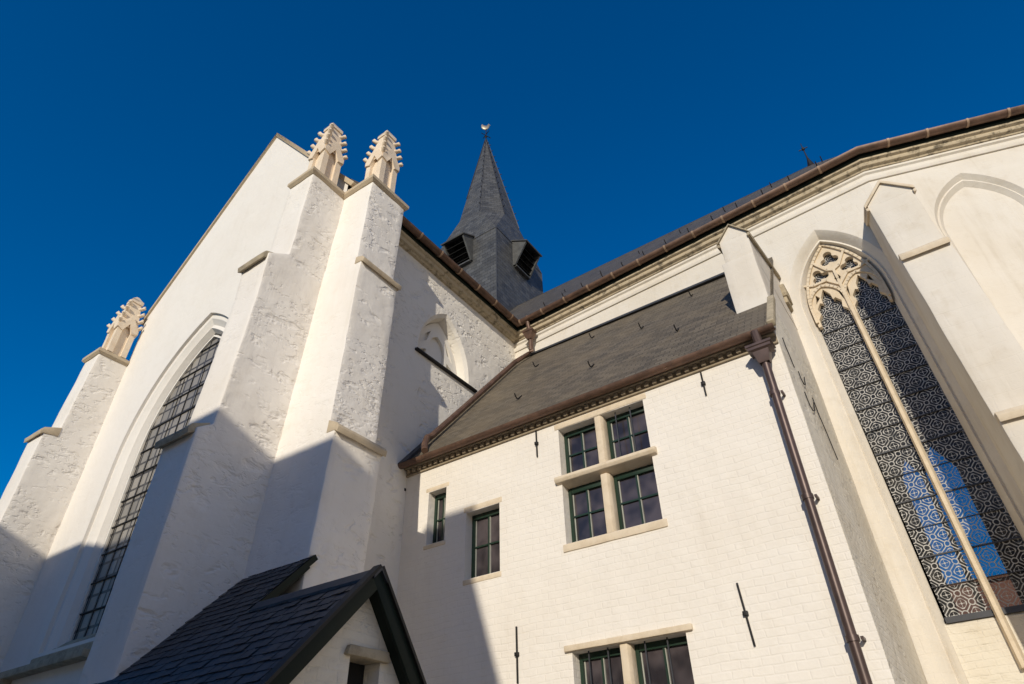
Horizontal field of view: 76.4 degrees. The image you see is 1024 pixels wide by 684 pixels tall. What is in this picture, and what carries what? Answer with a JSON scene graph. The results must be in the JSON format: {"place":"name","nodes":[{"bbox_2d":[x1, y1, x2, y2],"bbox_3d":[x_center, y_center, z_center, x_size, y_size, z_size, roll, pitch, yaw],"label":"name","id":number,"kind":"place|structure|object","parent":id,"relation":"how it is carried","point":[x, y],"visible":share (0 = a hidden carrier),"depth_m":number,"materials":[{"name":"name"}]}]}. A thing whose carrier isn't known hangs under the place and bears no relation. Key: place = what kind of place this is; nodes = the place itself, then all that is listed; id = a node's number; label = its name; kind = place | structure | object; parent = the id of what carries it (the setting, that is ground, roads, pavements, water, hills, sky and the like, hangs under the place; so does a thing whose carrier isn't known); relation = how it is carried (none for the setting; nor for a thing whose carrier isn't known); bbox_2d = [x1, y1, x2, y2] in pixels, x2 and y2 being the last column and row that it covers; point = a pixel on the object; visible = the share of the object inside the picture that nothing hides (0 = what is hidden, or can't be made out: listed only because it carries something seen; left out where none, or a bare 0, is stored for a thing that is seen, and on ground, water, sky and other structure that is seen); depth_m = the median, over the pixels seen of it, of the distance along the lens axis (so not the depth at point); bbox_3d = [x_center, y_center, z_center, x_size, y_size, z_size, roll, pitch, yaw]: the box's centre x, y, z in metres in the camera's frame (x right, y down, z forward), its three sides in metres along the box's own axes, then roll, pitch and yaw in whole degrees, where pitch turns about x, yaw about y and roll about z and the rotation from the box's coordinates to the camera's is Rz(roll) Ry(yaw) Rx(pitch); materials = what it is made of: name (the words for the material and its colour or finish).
{"place":"outdoors","nodes":[
{"label":"outdoors","id":0,"kind":"place"},
{"bbox_2d":[0,0,1023,497],"label":"sky","id":1,"kind":"structure","parent":0,"point":[127,127],"materials":[{"name":"blue"}]},
{"label":"ground","id":2,"kind":"structure","parent":0,"visible":0},
{"bbox_2d":[96,554,426,683],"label":"porch","id":3,"kind":"object","parent":2,"relation":"on","point":[258,629],"visible":0.87,"depth_m":6.13,"materials":[{"name":"stone"}]},
{"bbox_2d":[344,644,389,683],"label":"window","id":4,"kind":"structure","parent":3,"relation":"in","point":[360,656],"depth_m":6.00,"materials":[{"name":"stone"}]},
{"bbox_2d":[0,105,1023,683],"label":"church","id":5,"kind":"structure","parent":2,"relation":"on","point":[324,347],"depth_m":11.80,"materials":[{"name":"white plaster"},{"name":"pale sandstone"},{"name":"slate"}]},
{"bbox_2d":[30,334,221,663],"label":"gable window","id":6,"kind":"structure","parent":5,"relation":"in","point":[175,413],"depth_m":13.18,"materials":[{"name":"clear glass"}]},
{"bbox_2d":[415,323,476,392],"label":"blind window","id":7,"kind":"structure","parent":5,"relation":"in","point":[433,345],"depth_m":15.00,"materials":[{"name":"white paint"}]},
{"bbox_2d":[804,243,1023,683],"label":"choir window","id":8,"kind":"structure","parent":5,"relation":"in","point":[968,545],"depth_m":10.39,"materials":[{"name":"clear glass"}]},
{"bbox_2d":[397,257,927,683],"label":"sacristy","id":9,"kind":"structure","parent":2,"relation":"on","point":[663,490],"depth_m":9.06,"materials":[{"name":"paint"}]},
{"bbox_2d":[423,482,448,549],"bbox_3d":[-1.236,3.019,11.197,0.534,1.112,0.243,-24,-43,26],"label":"window","id":10,"kind":"structure","parent":9,"relation":"in","point":[440,500],"depth_m":11.30,"materials":[{"name":"stone"}]},
{"bbox_2d":[463,496,501,585],"bbox_3d":[-0.408,3.186,10.346,0.783,1.279,0.244,-24,-43,26],"label":"window","id":11,"kind":"structure","parent":9,"relation":"in","point":[486,525],"depth_m":10.44,"materials":[{"name":"stone"}]},
{"bbox_2d":[554,393,667,552],"bbox_3d":[1.419,1.931,9.631,1.683,2.111,0.319,-24,-43,26],"label":"window","id":12,"kind":"structure","parent":9,"relation":"in","point":[610,479],"depth_m":9.62,"materials":[{"name":"stone"}]},
{"bbox_2d":[564,623,693,683],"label":"window","id":13,"kind":"structure","parent":9,"relation":"in","point":[666,661],"depth_m":8.05,"materials":[{"name":"stone"}]}
]}

